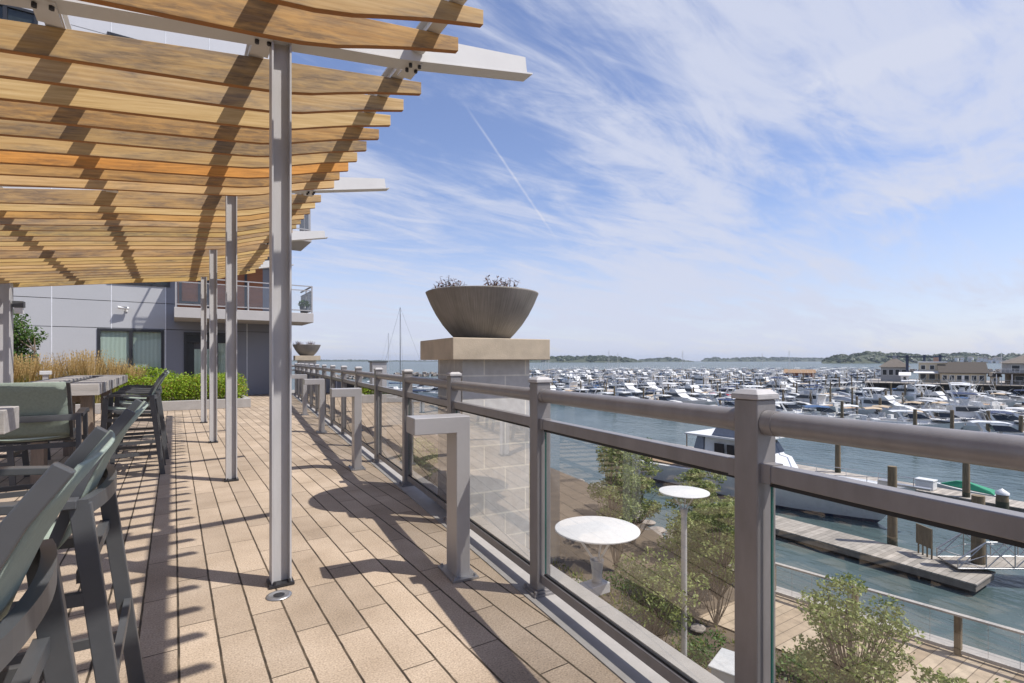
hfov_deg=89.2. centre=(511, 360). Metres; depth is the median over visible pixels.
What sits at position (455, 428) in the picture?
steel bracket
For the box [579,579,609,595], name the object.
wall bracket
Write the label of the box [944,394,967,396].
window
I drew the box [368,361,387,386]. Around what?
service pillar
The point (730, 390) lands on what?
cabin cruiser
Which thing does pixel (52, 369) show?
ornamental grass
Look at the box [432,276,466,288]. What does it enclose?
dried plant
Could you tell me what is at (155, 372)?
shrub
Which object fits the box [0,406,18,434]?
bar table
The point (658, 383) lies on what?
motor yacht
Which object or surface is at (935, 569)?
dock
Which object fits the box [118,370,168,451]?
bar stool
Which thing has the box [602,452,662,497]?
young tree
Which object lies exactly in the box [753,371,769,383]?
motor yacht
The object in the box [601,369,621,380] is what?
motor yacht
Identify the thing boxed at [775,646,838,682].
shrub
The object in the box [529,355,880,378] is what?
distant boats
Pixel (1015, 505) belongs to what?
dock
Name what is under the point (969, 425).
cabin cruiser
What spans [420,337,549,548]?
stone pier
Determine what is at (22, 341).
shrub
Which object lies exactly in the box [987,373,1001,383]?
storage shed
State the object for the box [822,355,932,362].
hills
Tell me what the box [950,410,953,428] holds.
mooring pile
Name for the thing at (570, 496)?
ground
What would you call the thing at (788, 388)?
motor yacht
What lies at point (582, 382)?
motor yacht
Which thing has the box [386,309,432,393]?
sailboat
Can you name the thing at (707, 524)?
young tree
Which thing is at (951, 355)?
woods
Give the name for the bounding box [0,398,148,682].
bar stool
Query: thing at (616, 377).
motor yacht
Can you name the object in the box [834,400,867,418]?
fishing boat
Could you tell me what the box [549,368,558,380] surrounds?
motor yacht
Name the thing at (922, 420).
cabin cruiser
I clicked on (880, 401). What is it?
mooring pile
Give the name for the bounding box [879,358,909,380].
pavilion
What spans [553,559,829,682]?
ground cover
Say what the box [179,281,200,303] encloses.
window
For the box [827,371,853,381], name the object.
motor yacht
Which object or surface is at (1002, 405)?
cabin cruiser
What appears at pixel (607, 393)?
cabin cruiser
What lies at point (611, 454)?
young tree
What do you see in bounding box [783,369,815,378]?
floating house
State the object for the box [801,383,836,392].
cabin cruiser
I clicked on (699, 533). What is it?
young tree
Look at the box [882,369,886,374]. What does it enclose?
window
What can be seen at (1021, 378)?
window
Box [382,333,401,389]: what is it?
sailboat
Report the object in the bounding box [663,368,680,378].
motor yacht
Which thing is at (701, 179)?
sky
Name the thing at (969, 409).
window
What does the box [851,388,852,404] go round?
mooring pile
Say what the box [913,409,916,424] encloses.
mooring pile
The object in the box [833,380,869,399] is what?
cabin cruiser
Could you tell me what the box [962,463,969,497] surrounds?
mooring pile
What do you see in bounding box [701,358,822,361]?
hills
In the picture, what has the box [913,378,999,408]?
motor yacht
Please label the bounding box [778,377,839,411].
motor yacht
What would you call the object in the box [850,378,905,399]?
cabin cruiser
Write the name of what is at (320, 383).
steel bracket
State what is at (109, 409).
bar stool
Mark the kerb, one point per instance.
(622, 663)
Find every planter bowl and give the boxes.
[293,344,320,355]
[425,286,538,338]
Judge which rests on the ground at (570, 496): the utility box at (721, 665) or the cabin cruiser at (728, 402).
the utility box at (721, 665)
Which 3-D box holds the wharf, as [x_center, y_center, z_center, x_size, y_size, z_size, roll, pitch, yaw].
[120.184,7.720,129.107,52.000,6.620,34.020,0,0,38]
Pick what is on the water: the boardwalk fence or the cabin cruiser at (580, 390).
the cabin cruiser at (580, 390)
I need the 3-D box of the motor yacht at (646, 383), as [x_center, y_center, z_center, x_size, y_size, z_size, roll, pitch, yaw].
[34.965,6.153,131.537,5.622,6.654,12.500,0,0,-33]
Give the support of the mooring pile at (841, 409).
in the water
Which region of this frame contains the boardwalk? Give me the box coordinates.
[698,595,1023,682]
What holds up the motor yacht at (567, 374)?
on the water
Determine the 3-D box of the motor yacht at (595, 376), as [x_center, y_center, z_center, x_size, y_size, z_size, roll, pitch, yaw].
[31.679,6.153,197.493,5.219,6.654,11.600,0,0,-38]
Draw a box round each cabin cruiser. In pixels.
[413,374,435,389]
[418,388,437,396]
[550,378,571,389]
[572,382,588,392]
[581,379,593,391]
[585,381,603,394]
[592,374,607,387]
[598,379,614,384]
[598,379,615,395]
[615,381,638,397]
[626,379,657,399]
[638,376,660,394]
[644,380,661,396]
[646,383,687,402]
[683,382,716,404]
[694,377,713,391]
[701,382,734,401]
[704,376,726,385]
[705,381,734,394]
[713,384,734,406]
[714,375,738,388]
[721,379,735,391]
[724,375,754,384]
[768,378,799,396]
[773,387,819,412]
[776,383,815,409]
[789,383,844,403]
[794,381,826,392]
[796,391,857,418]
[797,387,838,397]
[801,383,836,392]
[803,375,815,383]
[813,378,845,392]
[828,379,849,384]
[831,374,855,391]
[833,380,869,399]
[834,380,858,390]
[840,374,861,383]
[849,373,869,382]
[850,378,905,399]
[866,390,965,428]
[898,388,945,408]
[899,390,985,429]
[900,385,948,411]
[901,386,947,406]
[961,392,1018,431]
[966,390,1018,419]
[970,379,1017,406]
[970,397,1023,435]
[974,391,1018,432]
[975,382,1007,409]
[986,380,1023,400]
[987,390,1023,396]
[1000,407,1023,414]
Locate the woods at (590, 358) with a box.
[530,355,641,361]
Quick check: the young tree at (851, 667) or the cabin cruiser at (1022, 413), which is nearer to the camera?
the young tree at (851, 667)
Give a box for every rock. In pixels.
[643,520,655,525]
[649,526,666,533]
[690,623,705,632]
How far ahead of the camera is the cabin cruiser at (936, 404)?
88.56 m
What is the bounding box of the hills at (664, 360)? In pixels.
[639,359,693,361]
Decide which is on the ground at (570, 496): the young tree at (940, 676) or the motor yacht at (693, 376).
the young tree at (940, 676)
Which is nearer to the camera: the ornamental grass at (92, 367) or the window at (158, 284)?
the ornamental grass at (92, 367)
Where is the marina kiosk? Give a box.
[899,372,910,381]
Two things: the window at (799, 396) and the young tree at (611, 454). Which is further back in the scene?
the window at (799, 396)
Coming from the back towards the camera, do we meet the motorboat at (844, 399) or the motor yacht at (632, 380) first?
the motor yacht at (632, 380)
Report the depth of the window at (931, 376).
130.43 m
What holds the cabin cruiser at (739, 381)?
on the water
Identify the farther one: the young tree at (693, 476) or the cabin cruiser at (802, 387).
the cabin cruiser at (802, 387)
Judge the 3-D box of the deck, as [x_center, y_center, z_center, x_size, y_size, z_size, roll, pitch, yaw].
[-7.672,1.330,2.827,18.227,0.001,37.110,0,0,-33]
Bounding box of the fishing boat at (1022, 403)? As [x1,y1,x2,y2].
[991,389,1023,406]
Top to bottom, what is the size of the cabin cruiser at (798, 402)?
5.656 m
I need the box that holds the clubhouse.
[989,355,1023,384]
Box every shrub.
[13,309,47,379]
[129,365,173,380]
[572,570,629,596]
[668,628,725,667]
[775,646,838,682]
[779,648,843,682]
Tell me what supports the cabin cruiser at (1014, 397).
on the water
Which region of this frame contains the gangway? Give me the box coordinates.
[936,533,1023,569]
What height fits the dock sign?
1.300 m
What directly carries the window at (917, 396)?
in the motor yacht at (936, 394)
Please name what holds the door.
in the apartment building at (157, 324)
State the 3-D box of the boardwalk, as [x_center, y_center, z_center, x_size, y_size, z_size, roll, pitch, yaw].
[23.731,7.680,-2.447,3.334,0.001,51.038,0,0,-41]
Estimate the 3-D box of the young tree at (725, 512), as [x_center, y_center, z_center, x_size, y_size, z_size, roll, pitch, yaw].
[5.871,5.822,15.077,2.003,3.835,2.038,0,0,-6]
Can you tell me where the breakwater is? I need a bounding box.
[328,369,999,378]
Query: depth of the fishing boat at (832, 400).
102.20 m
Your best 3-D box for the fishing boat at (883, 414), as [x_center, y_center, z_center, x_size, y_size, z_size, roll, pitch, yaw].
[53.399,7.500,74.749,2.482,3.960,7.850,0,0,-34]
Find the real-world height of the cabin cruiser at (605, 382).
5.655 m
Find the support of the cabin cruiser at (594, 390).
on the water
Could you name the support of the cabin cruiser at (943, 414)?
on the water
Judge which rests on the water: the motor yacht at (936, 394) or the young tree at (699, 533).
the motor yacht at (936, 394)
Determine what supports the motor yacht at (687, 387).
on the water
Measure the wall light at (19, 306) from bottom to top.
0.220 m
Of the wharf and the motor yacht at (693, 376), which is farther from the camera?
the motor yacht at (693, 376)
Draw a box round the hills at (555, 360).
[529,357,637,361]
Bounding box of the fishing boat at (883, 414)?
[861,400,896,418]
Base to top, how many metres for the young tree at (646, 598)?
2.954 m
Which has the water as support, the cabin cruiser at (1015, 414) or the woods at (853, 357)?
the cabin cruiser at (1015, 414)
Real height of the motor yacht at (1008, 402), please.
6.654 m
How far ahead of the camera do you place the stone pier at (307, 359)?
19.97 m
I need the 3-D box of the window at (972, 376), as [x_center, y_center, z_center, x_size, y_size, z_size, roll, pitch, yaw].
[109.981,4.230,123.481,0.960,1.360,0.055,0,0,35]
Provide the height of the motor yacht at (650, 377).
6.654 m
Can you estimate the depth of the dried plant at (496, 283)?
4.70 m
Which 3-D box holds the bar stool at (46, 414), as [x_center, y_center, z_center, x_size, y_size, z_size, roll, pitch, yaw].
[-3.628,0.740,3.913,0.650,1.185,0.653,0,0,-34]
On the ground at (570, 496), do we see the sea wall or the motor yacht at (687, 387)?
the sea wall
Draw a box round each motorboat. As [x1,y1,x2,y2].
[828,391,853,395]
[831,397,861,404]
[937,480,995,496]
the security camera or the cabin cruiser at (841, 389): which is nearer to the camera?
the security camera
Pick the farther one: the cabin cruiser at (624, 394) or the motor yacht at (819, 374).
the motor yacht at (819, 374)
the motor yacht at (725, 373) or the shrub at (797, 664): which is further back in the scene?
the motor yacht at (725, 373)
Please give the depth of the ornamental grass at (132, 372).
13.98 m
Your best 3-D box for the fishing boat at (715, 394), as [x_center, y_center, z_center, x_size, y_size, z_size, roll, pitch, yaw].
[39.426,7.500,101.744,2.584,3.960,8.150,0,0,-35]
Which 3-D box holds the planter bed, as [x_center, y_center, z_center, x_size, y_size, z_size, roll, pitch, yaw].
[-12.826,1.202,13.128,10.830,0.255,3.200,0,0,-33]
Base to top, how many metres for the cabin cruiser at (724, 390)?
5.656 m
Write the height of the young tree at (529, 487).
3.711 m
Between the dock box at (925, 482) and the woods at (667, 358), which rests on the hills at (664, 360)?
the woods at (667, 358)
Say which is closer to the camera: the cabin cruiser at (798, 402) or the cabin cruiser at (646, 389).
the cabin cruiser at (798, 402)
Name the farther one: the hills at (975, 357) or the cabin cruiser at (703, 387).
the hills at (975, 357)
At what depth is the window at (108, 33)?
17.72 m
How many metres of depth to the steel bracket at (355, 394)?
6.31 m
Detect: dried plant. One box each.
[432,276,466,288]
[484,275,519,286]
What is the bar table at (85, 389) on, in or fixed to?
on the deck
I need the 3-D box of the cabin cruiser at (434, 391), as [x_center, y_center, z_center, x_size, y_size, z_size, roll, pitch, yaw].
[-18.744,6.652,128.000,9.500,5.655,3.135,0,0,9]
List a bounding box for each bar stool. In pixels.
[0,381,89,498]
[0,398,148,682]
[0,426,114,682]
[0,442,50,459]
[0,443,29,485]
[101,372,166,473]
[110,371,168,463]
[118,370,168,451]
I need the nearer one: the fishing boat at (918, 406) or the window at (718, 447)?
the window at (718, 447)
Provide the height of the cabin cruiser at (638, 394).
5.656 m
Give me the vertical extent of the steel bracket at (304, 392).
0.990 m
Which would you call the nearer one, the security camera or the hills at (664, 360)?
the security camera
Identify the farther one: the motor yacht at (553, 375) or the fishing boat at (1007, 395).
the motor yacht at (553, 375)
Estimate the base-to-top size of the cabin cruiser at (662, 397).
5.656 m
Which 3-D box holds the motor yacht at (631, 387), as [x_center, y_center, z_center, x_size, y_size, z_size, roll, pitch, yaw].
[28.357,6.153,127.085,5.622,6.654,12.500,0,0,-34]
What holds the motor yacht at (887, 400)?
on the water
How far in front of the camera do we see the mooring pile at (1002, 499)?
30.18 m
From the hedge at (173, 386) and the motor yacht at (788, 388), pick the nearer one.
the hedge at (173, 386)
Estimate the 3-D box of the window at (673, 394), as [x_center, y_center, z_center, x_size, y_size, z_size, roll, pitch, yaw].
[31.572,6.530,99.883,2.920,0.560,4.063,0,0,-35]
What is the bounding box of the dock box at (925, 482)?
[914,477,937,490]
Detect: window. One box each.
[0,4,37,23]
[97,328,163,371]
[107,31,133,38]
[118,282,169,286]
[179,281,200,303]
[207,274,246,309]
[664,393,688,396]
[714,440,783,455]
[795,395,815,398]
[863,400,891,404]
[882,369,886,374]
[916,395,949,398]
[920,374,925,379]
[929,374,934,379]
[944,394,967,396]
[956,407,986,411]
[971,375,976,380]
[1011,365,1019,370]
[1015,376,1023,381]
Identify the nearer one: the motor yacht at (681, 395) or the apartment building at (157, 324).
the apartment building at (157, 324)
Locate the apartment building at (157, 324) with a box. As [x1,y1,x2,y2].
[0,4,313,394]
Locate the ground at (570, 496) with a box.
[529,461,846,682]
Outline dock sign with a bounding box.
[916,523,932,558]
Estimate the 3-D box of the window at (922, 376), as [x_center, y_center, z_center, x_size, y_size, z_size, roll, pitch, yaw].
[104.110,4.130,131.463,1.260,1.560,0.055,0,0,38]
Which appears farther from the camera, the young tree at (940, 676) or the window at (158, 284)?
the window at (158, 284)
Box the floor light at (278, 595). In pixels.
[266,590,291,600]
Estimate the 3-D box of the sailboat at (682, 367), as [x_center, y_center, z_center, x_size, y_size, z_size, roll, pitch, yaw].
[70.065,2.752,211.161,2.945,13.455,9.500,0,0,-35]
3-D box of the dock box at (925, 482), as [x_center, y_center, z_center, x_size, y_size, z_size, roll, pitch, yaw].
[27.528,8.200,34.511,0.760,0.660,1.060,0,0,-33]
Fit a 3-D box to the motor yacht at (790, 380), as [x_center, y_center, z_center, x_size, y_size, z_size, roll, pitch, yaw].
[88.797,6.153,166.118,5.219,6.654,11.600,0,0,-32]
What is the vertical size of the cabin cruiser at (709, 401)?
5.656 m
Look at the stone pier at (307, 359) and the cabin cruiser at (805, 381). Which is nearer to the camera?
the stone pier at (307, 359)
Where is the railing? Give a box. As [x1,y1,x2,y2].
[292,363,1023,682]
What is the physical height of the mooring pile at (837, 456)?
3.800 m
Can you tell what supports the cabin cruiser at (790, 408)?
on the water
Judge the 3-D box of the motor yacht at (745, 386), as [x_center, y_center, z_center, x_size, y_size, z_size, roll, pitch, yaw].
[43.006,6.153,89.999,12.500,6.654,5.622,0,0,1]
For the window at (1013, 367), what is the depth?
118.87 m
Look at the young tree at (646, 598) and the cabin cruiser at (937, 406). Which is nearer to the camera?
the young tree at (646, 598)
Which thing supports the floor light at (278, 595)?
on the deck
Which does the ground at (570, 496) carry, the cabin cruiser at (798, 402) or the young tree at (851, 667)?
the young tree at (851, 667)
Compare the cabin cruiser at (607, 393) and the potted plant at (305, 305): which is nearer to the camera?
the potted plant at (305, 305)
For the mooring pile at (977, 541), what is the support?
in the water
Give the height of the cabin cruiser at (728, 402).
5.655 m
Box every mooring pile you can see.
[835,445,840,472]
[840,401,843,417]
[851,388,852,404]
[878,398,881,411]
[887,466,897,546]
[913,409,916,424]
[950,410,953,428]
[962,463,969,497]
[971,494,985,570]
[986,411,989,431]
[995,489,1009,509]
[1018,415,1023,431]
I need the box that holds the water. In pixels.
[292,361,1023,662]
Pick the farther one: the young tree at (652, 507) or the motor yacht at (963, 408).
the motor yacht at (963, 408)
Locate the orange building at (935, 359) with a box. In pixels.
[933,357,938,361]
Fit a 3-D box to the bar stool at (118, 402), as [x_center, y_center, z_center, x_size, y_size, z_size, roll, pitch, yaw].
[-5.061,0.740,7.086,0.653,1.185,0.650,0,0,-35]
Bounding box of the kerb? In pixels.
[292,390,723,682]
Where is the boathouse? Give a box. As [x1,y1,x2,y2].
[937,362,988,383]
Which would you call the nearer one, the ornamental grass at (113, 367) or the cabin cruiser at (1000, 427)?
the ornamental grass at (113, 367)
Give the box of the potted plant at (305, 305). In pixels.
[298,299,309,312]
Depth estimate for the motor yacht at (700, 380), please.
179.48 m
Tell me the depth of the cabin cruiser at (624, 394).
105.48 m
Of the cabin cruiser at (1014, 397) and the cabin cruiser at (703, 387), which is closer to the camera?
the cabin cruiser at (1014, 397)
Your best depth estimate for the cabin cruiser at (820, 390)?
122.70 m
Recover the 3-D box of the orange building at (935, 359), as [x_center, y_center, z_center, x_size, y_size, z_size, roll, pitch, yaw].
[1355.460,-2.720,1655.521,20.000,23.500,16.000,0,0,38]
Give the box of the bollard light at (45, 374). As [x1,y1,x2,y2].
[39,371,51,379]
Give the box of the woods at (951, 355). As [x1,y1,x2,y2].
[933,352,1023,361]
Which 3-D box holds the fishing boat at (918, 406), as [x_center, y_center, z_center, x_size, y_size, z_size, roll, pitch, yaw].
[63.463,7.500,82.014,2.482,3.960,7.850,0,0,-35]
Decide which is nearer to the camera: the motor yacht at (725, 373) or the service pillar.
the service pillar
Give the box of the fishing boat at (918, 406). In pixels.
[899,395,933,414]
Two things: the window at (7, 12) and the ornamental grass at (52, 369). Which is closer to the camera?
the ornamental grass at (52, 369)
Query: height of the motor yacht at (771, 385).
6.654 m
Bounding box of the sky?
[292,0,1023,360]
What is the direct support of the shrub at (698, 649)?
on the ground at (570, 496)
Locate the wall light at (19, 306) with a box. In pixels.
[12,301,24,313]
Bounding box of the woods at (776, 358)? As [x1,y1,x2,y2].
[701,357,824,360]
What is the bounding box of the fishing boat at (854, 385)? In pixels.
[847,379,864,389]
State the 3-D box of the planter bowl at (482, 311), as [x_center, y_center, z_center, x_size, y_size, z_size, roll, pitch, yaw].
[-0.273,-0.403,4.791,1.038,0.431,1.038,0,0,-33]
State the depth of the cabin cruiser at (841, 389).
145.88 m
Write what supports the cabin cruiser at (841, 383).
on the water
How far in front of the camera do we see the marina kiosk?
131.42 m
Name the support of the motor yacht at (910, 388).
on the water
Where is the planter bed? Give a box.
[75,395,250,413]
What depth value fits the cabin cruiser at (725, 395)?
104.87 m
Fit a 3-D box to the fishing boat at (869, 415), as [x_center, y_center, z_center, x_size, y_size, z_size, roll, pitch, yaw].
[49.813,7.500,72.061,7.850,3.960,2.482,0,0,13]
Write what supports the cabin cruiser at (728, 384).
on the water
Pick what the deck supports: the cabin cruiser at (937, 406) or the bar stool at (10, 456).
the bar stool at (10, 456)
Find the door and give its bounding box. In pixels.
[184,332,224,386]
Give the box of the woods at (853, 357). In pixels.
[821,351,932,362]
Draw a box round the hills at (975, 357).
[943,355,1014,362]
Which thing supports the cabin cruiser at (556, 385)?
on the water
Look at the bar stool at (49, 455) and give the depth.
6.94 m
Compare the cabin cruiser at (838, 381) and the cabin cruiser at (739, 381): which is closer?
the cabin cruiser at (739, 381)
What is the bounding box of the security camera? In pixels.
[118,306,128,311]
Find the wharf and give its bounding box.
[864,378,1023,395]
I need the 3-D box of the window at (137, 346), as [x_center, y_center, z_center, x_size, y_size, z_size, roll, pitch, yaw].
[-13.203,-0.355,18.014,1.870,1.470,0.120,0,0,-33]
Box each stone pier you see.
[293,356,319,372]
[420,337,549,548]
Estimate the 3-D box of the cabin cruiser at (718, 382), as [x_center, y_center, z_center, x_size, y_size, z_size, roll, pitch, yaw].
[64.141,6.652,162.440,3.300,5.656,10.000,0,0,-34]
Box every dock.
[678,444,1023,512]
[775,515,995,592]
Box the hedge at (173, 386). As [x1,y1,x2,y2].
[98,372,248,400]
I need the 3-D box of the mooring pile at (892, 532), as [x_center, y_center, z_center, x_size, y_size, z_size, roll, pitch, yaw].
[17.723,7.480,24.193,0.400,5.100,0.400,0,0,-33]
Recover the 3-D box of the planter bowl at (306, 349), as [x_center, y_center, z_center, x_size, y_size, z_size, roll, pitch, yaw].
[-8.026,-0.403,20.301,1.038,0.431,1.038,0,0,-33]
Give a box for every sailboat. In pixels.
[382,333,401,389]
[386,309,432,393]
[678,351,690,379]
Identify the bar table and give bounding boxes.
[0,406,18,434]
[26,375,127,483]
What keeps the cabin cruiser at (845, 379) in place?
on the water
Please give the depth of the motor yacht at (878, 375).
219.03 m
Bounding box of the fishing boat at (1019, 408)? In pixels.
[1005,407,1023,414]
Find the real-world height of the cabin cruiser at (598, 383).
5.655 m
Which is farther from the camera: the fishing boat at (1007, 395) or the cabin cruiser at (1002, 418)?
the fishing boat at (1007, 395)
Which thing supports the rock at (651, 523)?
on the ground at (570, 496)
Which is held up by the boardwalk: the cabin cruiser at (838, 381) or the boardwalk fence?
the boardwalk fence
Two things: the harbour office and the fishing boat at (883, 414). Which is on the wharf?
the harbour office
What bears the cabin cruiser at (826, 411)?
on the water
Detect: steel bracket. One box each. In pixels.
[292,374,308,414]
[304,379,326,432]
[330,388,365,470]
[406,413,478,582]
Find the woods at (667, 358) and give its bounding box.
[639,357,688,360]
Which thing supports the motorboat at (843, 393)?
on the water
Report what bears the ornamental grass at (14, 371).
in the planter bed
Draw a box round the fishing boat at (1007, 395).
[991,387,1022,402]
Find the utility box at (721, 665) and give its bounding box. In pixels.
[708,648,734,682]
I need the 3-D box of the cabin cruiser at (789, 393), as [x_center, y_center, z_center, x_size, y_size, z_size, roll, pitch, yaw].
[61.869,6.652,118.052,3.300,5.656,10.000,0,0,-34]
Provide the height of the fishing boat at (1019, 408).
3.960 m
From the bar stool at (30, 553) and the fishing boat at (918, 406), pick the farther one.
the fishing boat at (918, 406)
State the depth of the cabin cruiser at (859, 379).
210.33 m
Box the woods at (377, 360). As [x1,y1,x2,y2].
[293,359,437,360]
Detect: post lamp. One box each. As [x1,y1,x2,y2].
[555,516,639,583]
[659,485,709,656]
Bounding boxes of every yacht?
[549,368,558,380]
[553,373,583,389]
[560,370,571,379]
[564,369,586,383]
[578,372,592,379]
[591,372,604,378]
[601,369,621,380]
[605,375,645,394]
[609,373,624,382]
[614,370,640,384]
[633,372,666,391]
[633,427,931,522]
[639,371,655,379]
[648,375,706,404]
[652,372,673,387]
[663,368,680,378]
[671,374,715,396]
[683,369,704,379]
[684,369,712,383]
[711,370,732,376]
[720,378,795,405]
[751,369,773,378]
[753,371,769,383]
[753,374,797,392]
[767,372,803,391]
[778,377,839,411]
[779,373,805,384]
[815,368,829,378]
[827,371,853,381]
[838,379,934,417]
[865,371,880,378]
[875,374,922,400]
[896,377,972,403]
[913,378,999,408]
[921,382,1023,418]
[947,375,1014,406]
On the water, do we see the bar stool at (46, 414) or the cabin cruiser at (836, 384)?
the cabin cruiser at (836, 384)
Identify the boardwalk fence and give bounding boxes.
[775,562,1023,673]
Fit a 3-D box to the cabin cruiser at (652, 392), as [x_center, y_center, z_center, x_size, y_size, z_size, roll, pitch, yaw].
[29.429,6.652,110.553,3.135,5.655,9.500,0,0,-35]
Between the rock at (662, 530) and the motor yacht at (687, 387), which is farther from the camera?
the motor yacht at (687, 387)
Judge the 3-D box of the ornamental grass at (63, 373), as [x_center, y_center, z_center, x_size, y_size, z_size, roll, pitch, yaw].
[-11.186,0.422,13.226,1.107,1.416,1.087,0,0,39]
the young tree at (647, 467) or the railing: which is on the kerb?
the railing
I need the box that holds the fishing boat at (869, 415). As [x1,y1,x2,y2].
[855,400,885,419]
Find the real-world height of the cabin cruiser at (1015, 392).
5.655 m
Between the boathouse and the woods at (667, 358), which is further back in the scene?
the woods at (667, 358)
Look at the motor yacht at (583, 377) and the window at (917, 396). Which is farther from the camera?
the motor yacht at (583, 377)
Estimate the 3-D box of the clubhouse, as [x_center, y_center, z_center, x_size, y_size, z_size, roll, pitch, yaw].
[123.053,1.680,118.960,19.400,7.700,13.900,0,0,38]
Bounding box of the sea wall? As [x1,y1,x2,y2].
[776,586,1023,668]
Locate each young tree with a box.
[529,469,529,509]
[587,446,641,570]
[599,472,663,543]
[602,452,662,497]
[611,546,709,641]
[657,509,734,602]
[663,468,734,536]
[676,496,734,626]
[689,498,734,585]
[791,572,925,682]
[911,663,1010,682]
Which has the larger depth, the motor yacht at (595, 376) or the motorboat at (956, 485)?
the motor yacht at (595, 376)
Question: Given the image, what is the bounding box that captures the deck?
[0,394,623,682]
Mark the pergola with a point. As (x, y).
(168, 162)
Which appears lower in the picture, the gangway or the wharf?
the gangway
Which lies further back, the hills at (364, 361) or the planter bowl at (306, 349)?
the hills at (364, 361)
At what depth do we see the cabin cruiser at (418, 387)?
147.07 m
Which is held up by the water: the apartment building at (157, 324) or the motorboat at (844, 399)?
the motorboat at (844, 399)
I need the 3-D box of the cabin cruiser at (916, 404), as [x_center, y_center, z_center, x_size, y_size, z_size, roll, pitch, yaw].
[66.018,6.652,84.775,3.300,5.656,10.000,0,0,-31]
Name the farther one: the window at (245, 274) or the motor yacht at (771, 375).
the motor yacht at (771, 375)
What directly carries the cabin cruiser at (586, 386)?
on the water
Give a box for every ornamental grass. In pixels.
[13,353,53,382]
[13,355,29,382]
[23,357,70,379]
[47,350,92,403]
[64,349,113,403]
[95,358,129,402]
[115,361,149,388]
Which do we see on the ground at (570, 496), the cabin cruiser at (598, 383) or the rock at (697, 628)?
the rock at (697, 628)
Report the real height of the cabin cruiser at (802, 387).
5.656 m
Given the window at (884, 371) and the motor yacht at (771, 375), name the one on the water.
the motor yacht at (771, 375)
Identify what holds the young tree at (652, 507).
on the ground at (570, 496)
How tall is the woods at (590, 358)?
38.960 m
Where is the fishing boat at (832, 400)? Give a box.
[820,391,849,403]
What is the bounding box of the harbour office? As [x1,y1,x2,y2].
[887,355,946,382]
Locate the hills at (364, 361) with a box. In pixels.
[292,360,437,361]
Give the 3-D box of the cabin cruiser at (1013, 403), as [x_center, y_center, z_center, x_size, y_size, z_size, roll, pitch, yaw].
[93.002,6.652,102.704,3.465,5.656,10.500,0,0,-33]
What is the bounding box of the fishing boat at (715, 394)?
[703,388,721,404]
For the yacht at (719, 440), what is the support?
on the water
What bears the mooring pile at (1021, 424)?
in the water
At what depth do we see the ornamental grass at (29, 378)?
12.48 m
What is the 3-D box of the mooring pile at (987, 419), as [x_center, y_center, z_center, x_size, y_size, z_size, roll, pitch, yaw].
[53.196,7.830,58.004,0.400,4.400,0.400,0,0,-33]
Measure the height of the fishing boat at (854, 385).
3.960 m
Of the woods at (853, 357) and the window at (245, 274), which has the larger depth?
the woods at (853, 357)
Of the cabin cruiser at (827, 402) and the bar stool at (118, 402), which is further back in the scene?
the cabin cruiser at (827, 402)
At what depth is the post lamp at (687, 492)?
12.38 m
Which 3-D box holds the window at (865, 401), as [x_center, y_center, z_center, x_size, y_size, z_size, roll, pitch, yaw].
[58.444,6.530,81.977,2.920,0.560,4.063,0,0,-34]
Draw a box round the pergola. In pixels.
[0,0,532,588]
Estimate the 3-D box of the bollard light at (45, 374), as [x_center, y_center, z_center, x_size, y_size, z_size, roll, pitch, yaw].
[-10.754,0.785,11.971,0.200,1.090,0.160,0,0,-33]
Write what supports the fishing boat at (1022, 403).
on the water
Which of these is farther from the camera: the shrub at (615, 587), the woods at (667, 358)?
the woods at (667, 358)
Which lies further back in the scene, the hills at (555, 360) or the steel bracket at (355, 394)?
the hills at (555, 360)
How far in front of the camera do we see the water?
30.23 m
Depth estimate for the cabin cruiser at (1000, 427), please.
53.65 m
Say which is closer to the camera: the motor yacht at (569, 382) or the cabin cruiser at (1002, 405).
the cabin cruiser at (1002, 405)

